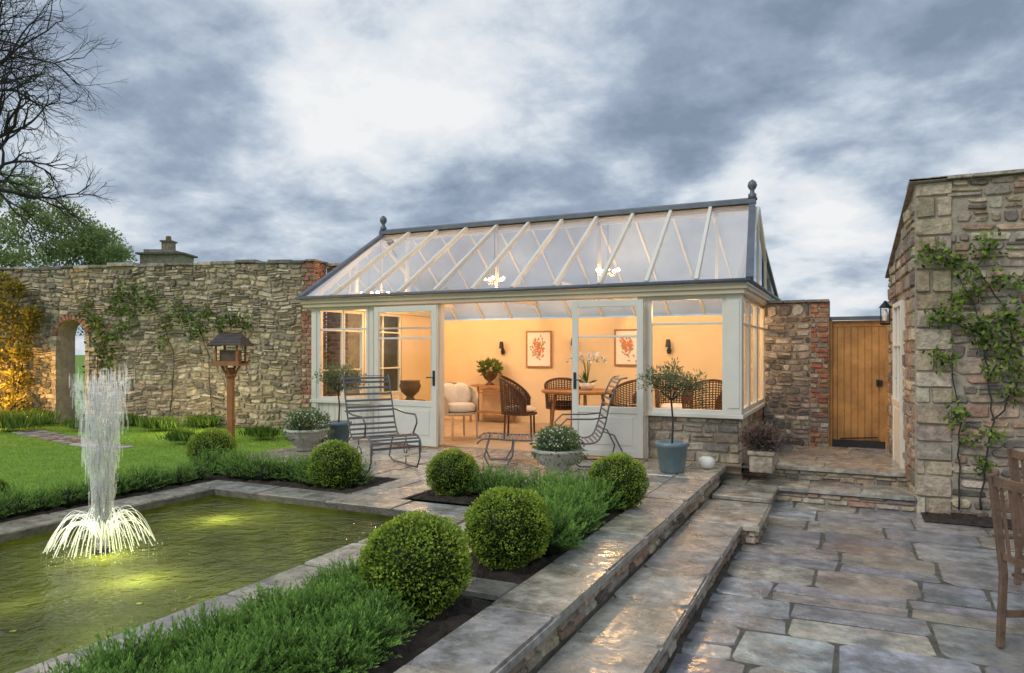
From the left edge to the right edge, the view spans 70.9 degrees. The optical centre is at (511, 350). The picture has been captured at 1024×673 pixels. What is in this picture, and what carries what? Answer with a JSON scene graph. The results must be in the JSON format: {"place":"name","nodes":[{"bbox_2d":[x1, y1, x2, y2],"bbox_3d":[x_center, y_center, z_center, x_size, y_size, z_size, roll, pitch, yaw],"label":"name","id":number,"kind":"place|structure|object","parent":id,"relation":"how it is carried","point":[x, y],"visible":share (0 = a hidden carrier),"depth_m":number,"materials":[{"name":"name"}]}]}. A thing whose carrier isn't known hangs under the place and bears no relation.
{"place":"outdoors","nodes":[
{"label":"outdoors","id":0,"kind":"place"},
{"bbox_2d":[10,430,133,450],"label":"garden path","id":1,"kind":"structure","parent":0,"point":[76,441],"depth_m":11.46,"materials":[{"name":"stone"}]},
{"bbox_2d":[0,480,208,522],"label":"soil bed","id":2,"kind":"object","parent":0,"point":[127,494],"visible":0.44,"depth_m":6.86,"materials":[{"name":"black soil"}]},
{"bbox_2d":[0,478,41,517],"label":"lavender bush","id":3,"kind":"object","parent":2,"relation":"on","point":[22,507],"visible":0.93,"depth_m":6.25,"materials":[{"name":"green plant"}]},
{"bbox_2d":[21,479,70,511],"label":"lavender bush","id":4,"kind":"object","parent":2,"relation":"on","point":[46,502],"visible":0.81,"depth_m":6.47,"materials":[{"name":"green plant"}]},
{"bbox_2d":[45,474,97,507],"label":"lavender bush","id":5,"kind":"object","parent":2,"relation":"on","point":[73,496],"visible":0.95,"depth_m":6.67,"materials":[{"name":"green plant"}]},
{"bbox_2d":[74,470,119,502],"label":"lavender bush","id":6,"kind":"object","parent":2,"relation":"on","point":[103,492],"visible":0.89,"depth_m":6.87,"materials":[{"name":"green plant"}]},
{"bbox_2d":[91,463,138,497],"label":"lavender bush","id":7,"kind":"object","parent":2,"relation":"on","point":[122,488],"visible":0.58,"depth_m":7.14,"materials":[{"name":"green plant"}]},
{"bbox_2d":[114,460,166,492],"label":"lavender bush","id":8,"kind":"object","parent":2,"relation":"on","point":[144,481],"visible":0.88,"depth_m":7.32,"materials":[{"name":"green plant"}]},
{"bbox_2d":[166,458,198,485],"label":"lavender bush","id":9,"kind":"object","parent":2,"relation":"on","point":[182,477],"visible":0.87,"depth_m":7.74,"materials":[{"name":"green plant"}]},
{"bbox_2d":[0,367,327,503],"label":"lawn","id":10,"kind":"structure","parent":0,"point":[80,394],"depth_m":10.30,"materials":[{"name":"green plant"}]},
{"bbox_2d":[0,270,43,412],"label":"lit shrub","id":11,"kind":"object","parent":10,"relation":"on","point":[15,349],"visible":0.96,"depth_m":14.01,"materials":[{"name":"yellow plant"}]},
{"bbox_2d":[0,409,47,429],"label":"border plant","id":12,"kind":"object","parent":10,"relation":"on","point":[14,420],"visible":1,"depth_m":12.68,"materials":[{"name":"green plant"}]},
{"bbox_2d":[0,0,125,253],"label":"bare tree","id":13,"kind":"object","parent":10,"relation":"on","point":[8,129],"visible":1,"depth_m":20.32,"materials":[{"name":"brown plant"}]},
{"bbox_2d":[0,166,137,335],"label":"green tree","id":14,"kind":"object","parent":10,"relation":"on","point":[92,248],"visible":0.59,"depth_m":23.43,"materials":[{"name":"green plant"}]},
{"bbox_2d":[58,414,110,429],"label":"border plant","id":15,"kind":"object","parent":10,"relation":"on","point":[80,423],"visible":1,"depth_m":12.72,"materials":[{"name":"green plant"}]},
{"bbox_2d":[134,414,186,429],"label":"border plant","id":16,"kind":"object","parent":10,"relation":"on","point":[161,423],"visible":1,"depth_m":12.72,"materials":[{"name":"green plant"}]},
{"bbox_2d":[0,259,327,428],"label":"garden wall","id":17,"kind":"structure","parent":10,"relation":"on","point":[272,383],"depth_m":13.67,"materials":[{"name":"stone"}]},
{"bbox_2d":[72,270,254,415],"bbox_3d":[-6.660,-0.124,13.641,3.977,2.854,0.442,0,0,12],"label":"wall creeper","id":18,"kind":"object","parent":17,"relation":"attached to","point":[120,311],"depth_m":13.71,"materials":[{"name":"green plant"}]},
{"bbox_2d":[135,236,197,264],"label":"stone house","id":19,"kind":"structure","parent":10,"relation":"on","point":[167,252],"depth_m":24.00,"materials":[{"name":"grey stone"}]},
{"bbox_2d":[183,413,223,426],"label":"border plant","id":20,"kind":"object","parent":10,"relation":"on","point":[202,420],"visible":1,"depth_m":13.27,"materials":[{"name":"green plant"}]},
{"bbox_2d":[207,332,253,440],"bbox_3d":[-4.382,0.573,11.204,0.540,1.715,0.460,0,0,5],"label":"bird feeder","id":21,"kind":"object","parent":10,"relation":"on","point":[231,357],"visible":0.94,"depth_m":11.16,"materials":[{"name":"brown wood"}]},
{"bbox_2d":[239,424,281,437],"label":"border plant","id":22,"kind":"object","parent":10,"relation":"on","point":[261,431],"visible":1,"depth_m":11.51,"materials":[{"name":"green plant"}]},
{"bbox_2d":[324,263,397,396],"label":"brick wall","id":23,"kind":"structure","parent":10,"relation":"on","point":[352,347],"depth_m":13.55,"materials":[{"name":"brick"}]},
{"bbox_2d":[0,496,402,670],"bbox_3d":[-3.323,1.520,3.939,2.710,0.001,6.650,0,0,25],"label":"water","id":24,"kind":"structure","parent":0,"point":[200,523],"depth_m":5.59,"materials":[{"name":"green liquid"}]},
{"bbox_2d":[0,495,414,672],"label":"pool basin","id":25,"kind":"object","parent":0,"point":[24,658],"visible":0.46,"depth_m":6.52,"materials":[{"name":"green liquid"}]},
{"bbox_2d":[0,480,472,672],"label":"pool coping","id":26,"kind":"object","parent":25,"relation":"on","point":[30,526],"visible":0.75,"depth_m":6.43,"materials":[{"name":"stone"}]},
{"bbox_2d":[351,594,494,672],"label":"soil bed","id":27,"kind":"object","parent":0,"point":[463,609],"visible":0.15,"depth_m":3.69,"materials":[{"name":"brown soil"}]},
{"bbox_2d":[34,646,137,672],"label":"lavender bush","id":28,"kind":"object","parent":27,"relation":"on","point":[88,664],"visible":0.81,"depth_m":2.81,"materials":[{"name":"green plant"}]},
{"bbox_2d":[63,619,190,672],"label":"lavender bush","id":29,"kind":"object","parent":27,"relation":"on","point":[152,653],"visible":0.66,"depth_m":2.96,"materials":[{"name":"green plant"}]},
{"bbox_2d":[120,613,225,664],"bbox_3d":[-1.495,1.337,3.158,0.466,0.271,0.466,0,0,-4],"label":"lavender bush","id":30,"kind":"object","parent":27,"relation":"on","point":[179,644],"visible":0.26,"depth_m":3.16,"materials":[{"name":"green plant"}]},
{"bbox_2d":[165,643,256,672],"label":"lavender bush","id":31,"kind":"object","parent":27,"relation":"on","point":[219,669],"visible":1,"depth_m":2.79,"materials":[{"name":"green plant"}]},
{"bbox_2d":[168,595,260,657],"bbox_3d":[-1.406,1.317,3.322,0.491,0.324,0.499,0,0,10],"label":"lavender bush","id":32,"kind":"object","parent":27,"relation":"on","point":[211,625],"visible":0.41,"depth_m":3.32,"materials":[{"name":"green plant"}]},
{"bbox_2d":[160,625,275,672],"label":"lavender bush","id":33,"kind":"object","parent":27,"relation":"on","point":[219,642],"visible":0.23,"depth_m":3.03,"materials":[{"name":"green plant"}]},
{"bbox_2d":[213,615,294,653],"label":"lavender bush","id":34,"kind":"object","parent":27,"relation":"on","point":[250,633],"visible":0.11,"depth_m":3.25,"materials":[{"name":"green plant"}]},
{"bbox_2d":[208,632,307,672],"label":"lavender bush","id":35,"kind":"object","parent":27,"relation":"on","point":[265,666],"visible":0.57,"depth_m":3.01,"materials":[{"name":"green plant"}]},
{"bbox_2d":[215,579,314,620],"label":"lavender bush","id":36,"kind":"object","parent":27,"relation":"on","point":[265,594],"visible":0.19,"depth_m":3.68,"materials":[{"name":"green plant"}]},
{"bbox_2d":[223,614,320,672],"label":"lavender bush","id":37,"kind":"object","parent":27,"relation":"on","point":[278,641],"visible":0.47,"depth_m":3.13,"materials":[{"name":"green plant"}]},
{"bbox_2d":[235,588,334,650],"bbox_3d":[-1.077,1.313,3.397,0.507,0.334,0.507,0,0,-41],"label":"lavender bush","id":38,"kind":"object","parent":27,"relation":"on","point":[273,614],"visible":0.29,"depth_m":3.39,"materials":[{"name":"green plant"}]},
{"bbox_2d":[272,577,363,628],"bbox_3d":[-0.984,1.303,3.594,0.568,0.360,0.558,0,0,-41],"label":"lavender bush","id":39,"kind":"object","parent":27,"relation":"on","point":[322,598],"visible":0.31,"depth_m":3.58,"materials":[{"name":"green plant"}]},
{"bbox_2d":[284,561,358,600],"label":"lavender bush","id":40,"kind":"object","parent":27,"relation":"on","point":[322,574],"visible":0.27,"depth_m":4.03,"materials":[{"name":"green plant"}]},
{"bbox_2d":[276,604,378,665],"bbox_3d":[-0.884,1.335,3.340,0.492,0.276,0.492,0,0,-21],"label":"lavender bush","id":41,"kind":"object","parent":27,"relation":"on","point":[320,625],"visible":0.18,"depth_m":3.33,"materials":[{"name":"green plant"}]},
{"bbox_2d":[282,619,383,672],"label":"lavender bush","id":42,"kind":"object","parent":27,"relation":"on","point":[331,658],"visible":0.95,"depth_m":3.12,"materials":[{"name":"green plant"}]},
{"bbox_2d":[314,565,382,606],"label":"lavender bush","id":43,"kind":"object","parent":27,"relation":"on","point":[356,585],"visible":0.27,"depth_m":3.83,"materials":[{"name":"green plant"}]},
{"bbox_2d":[316,592,416,662],"bbox_3d":[-0.710,1.317,3.397,0.522,0.320,0.541,0,0,42],"label":"lavender bush","id":44,"kind":"object","parent":27,"relation":"on","point":[374,626],"visible":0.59,"depth_m":3.36,"materials":[{"name":"green plant"}]},
{"bbox_2d":[340,582,428,636],"bbox_3d":[-0.685,1.328,3.651,0.477,0.293,0.494,0,0,-32],"label":"lavender bush","id":45,"kind":"object","parent":27,"relation":"on","point":[390,603],"visible":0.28,"depth_m":3.65,"materials":[{"name":"green plant"}]},
{"bbox_2d":[356,510,473,619],"bbox_3d":[-0.549,1.194,4.036,0.684,0.598,0.680,-5,4,25],"label":"topiary ball","id":46,"kind":"object","parent":27,"relation":"on","point":[421,559],"visible":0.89,"depth_m":3.86,"materials":[{"name":"green plant"}]},
{"bbox_2d":[242,440,692,596],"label":"terrace","id":47,"kind":"structure","parent":0,"point":[407,484],"depth_m":8.81,"materials":[{"name":"grey stone"}]},
{"bbox_2d":[203,468,395,493],"bbox_3d":[-2.622,1.442,8.208,2.600,0.045,0.940,0,0,25],"label":"soil bed","id":48,"kind":"object","parent":47,"relation":"in","point":[377,481],"visible":0.25,"depth_m":7.81,"materials":[{"name":"black soil"}]},
{"bbox_2d":[185,427,236,465],"bbox_3d":[-3.717,1.226,8.909,0.621,0.564,0.619,6,3,13],"label":"topiary ball","id":49,"kind":"object","parent":48,"relation":"on","point":[208,438],"visible":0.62,"depth_m":8.76,"materials":[{"name":"green plant"}]},
{"bbox_2d":[211,448,254,478],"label":"lavender bush","id":50,"kind":"object","parent":48,"relation":"on","point":[228,470],"visible":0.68,"depth_m":8.07,"materials":[{"name":"green plant"}]},
{"bbox_2d":[227,449,277,480],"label":"lavender bush","id":51,"kind":"object","parent":48,"relation":"on","point":[244,476],"visible":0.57,"depth_m":8.01,"materials":[{"name":"green plant"}]},
{"bbox_2d":[237,451,286,480],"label":"lavender bush","id":52,"kind":"object","parent":48,"relation":"on","point":[260,474],"visible":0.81,"depth_m":7.94,"materials":[{"name":"green plant"}]},
{"bbox_2d":[306,439,361,489],"bbox_3d":[-1.889,1.226,7.675,0.611,0.570,0.615,-8,3,-2],"label":"topiary ball","id":53,"kind":"object","parent":48,"relation":"on","point":[323,458],"visible":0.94,"depth_m":7.51,"materials":[{"name":"green plant"}]},
{"bbox_2d":[340,454,382,486],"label":"lavender bush","id":54,"kind":"object","parent":48,"relation":"on","point":[360,480],"visible":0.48,"depth_m":7.65,"materials":[{"name":"green plant"}]},
{"bbox_2d":[281,406,334,450],"bbox_3d":[-2.925,1.113,10.344,0.724,0.634,0.727,0,0,25],"label":"planter bowl","id":55,"kind":"object","parent":47,"relation":"on","point":[304,436],"visible":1,"depth_m":10.20,"materials":[{"name":"stone"}]},
{"bbox_2d":[310,363,368,445],"bbox_3d":[-2.646,0.800,10.908,0.818,1.260,0.749,0,0,25],"label":"potted tree","id":56,"kind":"object","parent":47,"relation":"on","point":[339,427],"visible":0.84,"depth_m":10.82,"materials":[{"name":"green plant"}]},
{"bbox_2d":[341,375,421,472],"bbox_3d":[-1.631,0.869,8.883,0.703,1.112,1.030,0,0,-33],"label":"slatted recliner","id":57,"kind":"object","parent":47,"relation":"on","point":[391,436],"visible":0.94,"depth_m":9.03,"materials":[{"name":"grey paint"}]},
{"bbox_2d":[412,490,479,504],"bbox_3d":[-0.154,1.442,7.109,1.500,0.045,0.800,0,0,25],"label":"soil bed","id":58,"kind":"object","parent":47,"relation":"in","point":[468,498],"visible":0.16,"depth_m":7.04,"materials":[{"name":"black soil"}]},
{"bbox_2d":[425,447,479,495],"bbox_3d":[-0.595,1.226,7.241,0.562,0.510,0.583,-6,-7,-18],"label":"topiary ball","id":59,"kind":"object","parent":58,"relation":"on","point":[447,474],"visible":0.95,"depth_m":7.09,"materials":[{"name":"green plant"}]},
{"bbox_2d":[465,462,516,494],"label":"lavender bush","id":60,"kind":"object","parent":58,"relation":"on","point":[488,484],"visible":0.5,"depth_m":7.03,"materials":[{"name":"green plant"}]},
{"bbox_2d":[295,179,780,486],"bbox_3d":[0.517,-0.385,12.018,7.185,4.330,4.300,0,0,25],"label":"garden room","id":61,"kind":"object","parent":47,"relation":"on","point":[643,264],"visible":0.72,"depth_m":11.18,"materials":[{"name":"glass"}]},
{"bbox_2d":[318,306,368,399],"bbox_3d":[-2.721,0.045,11.646,1.020,1.510,0.060,0,0,26],"label":"window","id":62,"kind":"structure","parent":61,"relation":"in","point":[320,310],"depth_m":11.64,"materials":[{"name":"white glass"}]},
{"bbox_2d":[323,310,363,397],"bbox_3d":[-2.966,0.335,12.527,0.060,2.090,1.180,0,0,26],"label":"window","id":63,"kind":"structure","parent":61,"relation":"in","point":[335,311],"depth_m":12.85,"materials":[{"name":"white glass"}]},
{"bbox_2d":[364,312,401,399],"bbox_3d":[-2.449,0.335,13.610,0.060,2.090,1.180,0,0,26],"label":"window","id":64,"kind":"structure","parent":61,"relation":"in","point":[396,395],"depth_m":13.71,"materials":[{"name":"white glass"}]},
{"bbox_2d":[374,305,437,446],"bbox_3d":[-1.615,0.365,10.765,1.184,2.070,0.109,0,0,30],"label":"door","id":65,"kind":"structure","parent":61,"relation":"in","point":[426,412],"depth_m":10.70,"materials":[{"name":"white wood"}]},
{"bbox_2d":[444,381,478,439],"bbox_3d":[-0.878,0.971,11.763,0.657,0.918,0.627,0,0,-30],"label":"cane armchair","id":66,"kind":"object","parent":61,"relation":"on","point":[458,396],"visible":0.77,"depth_m":11.75,"materials":[{"name":"white fabric"}]},
{"bbox_2d":[470,384,515,422],"bbox_3d":[-0.385,1.055,14.276,0.900,0.750,0.400,0,0,25],"label":"console table","id":67,"kind":"object","parent":61,"relation":"on","point":[478,390],"visible":0.37,"depth_m":14.21,"materials":[{"name":"wood"}]},
{"bbox_2d":[475,358,503,384],"bbox_3d":[-0.443,0.387,14.278,0.584,0.582,0.585,0,0,-11],"label":"fern urn","id":68,"kind":"object","parent":67,"relation":"on","point":[489,376],"visible":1,"depth_m":14.20,"materials":[{"name":"green plant"}]},
{"bbox_2d":[499,375,536,439],"bbox_3d":[0.097,0.912,11.746,0.635,1.037,0.663,0,0,8],"label":"wicker chair","id":69,"kind":"object","parent":61,"relation":"on","point":[522,406],"visible":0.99,"depth_m":11.53,"materials":[{"name":"brown wicker"}]},
{"bbox_2d":[526,331,551,367],"bbox_3d":[0.525,-0.033,14.119,0.550,0.720,0.020,0,0,25],"label":"framed picture","id":70,"kind":"object","parent":61,"relation":"attached to","point":[538,348],"visible":1,"depth_m":14.12,"materials":[{"name":"paper"}]},
{"bbox_2d":[544,377,580,419],"bbox_3d":[0.900,0.947,12.830,0.659,0.968,0.630,0,0,7],"label":"wicker chair","id":71,"kind":"object","parent":61,"relation":"on","point":[561,404],"visible":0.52,"depth_m":12.57,"materials":[{"name":"brown wicker"}]},
{"bbox_2d":[541,388,611,432],"bbox_3d":[1.158,1.054,12.466,1.300,0.758,1.300,0,0,25],"label":"dining table","id":72,"kind":"object","parent":61,"relation":"on","point":[584,393],"visible":0.59,"depth_m":12.23,"materials":[{"name":"wood"}]},
{"bbox_2d":[566,351,607,389],"bbox_3d":[1.328,0.339,12.417,0.741,0.669,0.715,0,0,25],"label":"orchid","id":73,"kind":"object","parent":72,"relation":"on","point":[585,385],"visible":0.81,"depth_m":12.32,"materials":[{"name":"white plant"}]},
{"bbox_2d":[572,299,643,457],"bbox_3d":[1.254,0.365,9.523,0.963,2.070,0.109,0,0,21],"label":"door","id":74,"kind":"structure","parent":61,"relation":"in","point":[626,423],"depth_m":9.50,"materials":[{"name":"white wood"}]},
{"bbox_2d":[609,379,636,406],"bbox_3d":[1.979,0.947,12.226,0.659,0.968,0.630,0,0,-33],"label":"wicker chair","id":75,"kind":"object","parent":61,"relation":"on","point":[626,403],"visible":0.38,"depth_m":11.96,"materials":[{"name":"brown wicker"}]},
{"bbox_2d":[614,329,636,365],"bbox_3d":[2.139,-0.063,13.350,0.500,0.680,0.020,0,0,25],"label":"framed picture","id":76,"kind":"object","parent":61,"relation":"attached to","point":[625,351],"visible":0.92,"depth_m":13.36,"materials":[{"name":"paper"}]},
{"bbox_2d":[654,375,693,408],"bbox_3d":[2.746,0.922,12.234,0.662,1.018,0.634,0,0,4],"label":"wicker chair","id":77,"kind":"object","parent":61,"relation":"on","point":[676,404],"visible":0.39,"depth_m":12.25,"materials":[{"name":"brown wicker"}]},
{"bbox_2d":[648,294,725,413],"bbox_3d":[2.252,0.045,9.274,1.000,1.510,0.060,0,0,26],"label":"window","id":78,"kind":"structure","parent":61,"relation":"in","point":[723,296],"depth_m":9.25,"materials":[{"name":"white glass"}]},
{"bbox_2d":[681,379,721,409],"bbox_3d":[2.880,0.922,10.790,0.662,1.018,0.634,0,0,-11],"label":"wicker chair","id":79,"kind":"object","parent":61,"relation":"on","point":[718,403],"visible":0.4,"depth_m":10.53,"materials":[{"name":"brown wicker"}]},
{"bbox_2d":[744,297,749,411],"bbox_3d":[3.056,0.045,9.496,0.060,1.510,0.832,0,0,26],"label":"window","id":80,"kind":"structure","parent":61,"relation":"in","point":[747,301],"depth_m":9.82,"materials":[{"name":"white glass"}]},
{"bbox_2d":[750,299,757,408],"bbox_3d":[3.423,0.045,10.265,0.060,1.510,0.832,0,0,26],"label":"window","id":81,"kind":"structure","parent":61,"relation":"in","point":[755,305],"depth_m":10.59,"materials":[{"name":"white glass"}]},
{"bbox_2d":[758,303,763,403],"bbox_3d":[3.790,0.045,11.035,0.060,1.510,0.832,0,0,26],"label":"window","id":82,"kind":"structure","parent":61,"relation":"in","point":[761,307],"depth_m":11.36,"materials":[{"name":"white glass"}]},
{"bbox_2d":[459,502,637,583],"bbox_3d":[0.373,1.442,5.788,0.590,0.045,2.730,0,0,25],"label":"soil bed","id":83,"kind":"object","parent":47,"relation":"in","point":[520,575],"visible":0.14,"depth_m":4.77,"materials":[{"name":"brown soil"}]},
{"bbox_2d":[462,485,553,569],"bbox_3d":[-0.032,1.185,4.835,0.639,0.573,0.641,-9,1,41],"label":"topiary ball","id":84,"kind":"object","parent":83,"relation":"on","point":[507,526],"visible":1,"depth_m":4.67,"materials":[{"name":"green plant"}]},
{"bbox_2d":[538,495,589,556],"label":"lavender bush","id":85,"kind":"object","parent":83,"relation":"on","point":[560,538],"visible":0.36,"depth_m":5.06,"materials":[{"name":"green plant"}]},
{"bbox_2d":[539,490,595,541],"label":"lavender bush","id":86,"kind":"object","parent":83,"relation":"on","point":[574,511],"visible":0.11,"depth_m":5.37,"materials":[{"name":"green plant"}]},
{"bbox_2d":[546,483,606,534],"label":"lavender bush","id":87,"kind":"object","parent":83,"relation":"on","point":[587,508],"visible":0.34,"depth_m":5.64,"materials":[{"name":"green plant"}]},
{"bbox_2d":[553,478,611,518],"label":"lavender bush","id":88,"kind":"object","parent":83,"relation":"on","point":[589,490],"visible":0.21,"depth_m":6.03,"materials":[{"name":"green plant"}]},
{"bbox_2d":[575,472,626,514],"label":"lavender bush","id":89,"kind":"object","parent":83,"relation":"on","point":[609,488],"visible":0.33,"depth_m":6.30,"materials":[{"name":"green plant"}]},
{"bbox_2d":[587,452,650,510],"bbox_3d":[0.968,1.208,6.614,0.610,0.562,0.600,-9,4,-33],"label":"topiary ball","id":90,"kind":"object","parent":83,"relation":"on","point":[626,471],"visible":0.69,"depth_m":6.47,"materials":[{"name":"green plant"}]},
{"bbox_2d":[477,376,627,467],"bbox_3d":[0.484,0.873,9.059,1.838,1.104,0.704,0,0,-1],"label":"slatted chaise","id":91,"kind":"object","parent":47,"relation":"on","point":[513,440],"visible":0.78,"depth_m":8.95,"materials":[{"name":"grey paint"}]},
{"bbox_2d":[530,424,588,474],"bbox_3d":[0.561,1.141,8.421,0.715,0.578,0.693,0,0,25],"label":"planter bowl","id":92,"kind":"object","parent":47,"relation":"on","point":[546,452],"visible":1,"depth_m":8.27,"materials":[{"name":"stone"}]},
{"bbox_2d":[636,357,712,473],"bbox_3d":[1.910,0.744,8.503,0.854,1.372,0.790,0,0,25],"label":"potted tree","id":93,"kind":"object","parent":47,"relation":"on","point":[671,453],"visible":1,"depth_m":8.40,"materials":[{"name":"green plant"}]},
{"bbox_2d":[0,0,1023,354],"label":"sky","id":94,"kind":"structure","parent":0,"point":[262,130],"materials":[{"name":"grey"}]},
{"bbox_2d":[394,463,727,672],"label":"retaining wall","id":95,"kind":"structure","parent":0,"point":[536,622],"depth_m":4.32,"materials":[{"name":"stone"}]},
{"bbox_2d":[660,501,1023,672],"bbox_3d":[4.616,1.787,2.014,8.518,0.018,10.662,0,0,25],"label":"patio","id":96,"kind":"structure","parent":0,"point":[868,579],"depth_m":5.12,"materials":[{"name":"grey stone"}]},
{"bbox_2d":[537,499,770,672],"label":"garden step","id":97,"kind":"object","parent":96,"relation":"on","point":[639,620],"visible":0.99,"depth_m":4.67,"materials":[{"name":"stone"}]},
{"bbox_2d":[712,482,777,506],"bbox_3d":[2.693,1.690,8.271,0.620,0.180,0.850,0,0,25],"label":"corner step","id":98,"kind":"object","parent":96,"relation":"on","point":[753,493],"visible":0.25,"depth_m":8.12,"materials":[{"name":"stone"}]},
{"bbox_2d":[722,444,916,511],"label":"stone steps","id":99,"kind":"structure","parent":96,"relation":"on","point":[856,477],"depth_m":8.72,"materials":[{"name":"grey stone"}]},
{"bbox_2d":[738,421,787,472],"bbox_3d":[2.980,1.124,8.534,0.586,0.612,0.496,0,0,25],"label":"heather tub","id":100,"kind":"object","parent":99,"relation":"on","point":[761,460],"visible":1,"depth_m":8.45,"materials":[{"name":"stone"}]},
{"bbox_2d":[764,299,829,446],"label":"gate pier","id":101,"kind":"structure","parent":99,"relation":"on","point":[796,370],"depth_m":10.90,"materials":[{"name":"brown stone"}]},
{"bbox_2d":[829,316,888,448],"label":"oak gate","id":102,"kind":"structure","parent":101,"relation":"attached to","point":[858,383],"depth_m":10.68,"materials":[{"name":"wood"}]},
{"bbox_2d":[885,169,1023,518],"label":"stone outbuilding","id":103,"kind":"structure","parent":96,"relation":"on","point":[950,211],"depth_m":7.79,"materials":[{"name":"grey stone"}]},
{"bbox_2d":[893,300,905,468],"bbox_3d":[4.927,0.455,9.156,0.075,2.150,0.872,0,0,23],"label":"side door","id":104,"kind":"structure","parent":103,"relation":"in","point":[899,442],"depth_m":9.10,"materials":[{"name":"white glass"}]},
{"bbox_2d":[909,229,1023,509],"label":"climbing rose","id":105,"kind":"object","parent":103,"relation":"attached to","point":[1010,316],"visible":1,"depth_m":7.60,"materials":[{"name":"green plant"}]},
{"bbox_2d":[921,512,1015,528],"bbox_3d":[5.638,1.764,7.116,2.750,0.045,0.500,0,0,25],"label":"soil bed","id":106,"kind":"object","parent":96,"relation":"on","point":[968,519],"visible":0.73,"depth_m":7.52,"materials":[{"name":"black soil"}]},
{"bbox_2d":[987,473,1023,647],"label":"garden chair","id":107,"kind":"object","parent":96,"relation":"on","point":[995,482],"visible":1,"depth_m":4.30,"materials":[{"name":"brown wood"}]},
{"bbox_2d":[1007,447,1023,584],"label":"garden chair","id":108,"kind":"object","parent":96,"relation":"on","point":[1013,455],"visible":0.72,"depth_m":5.47,"materials":[{"name":"brown wood"}]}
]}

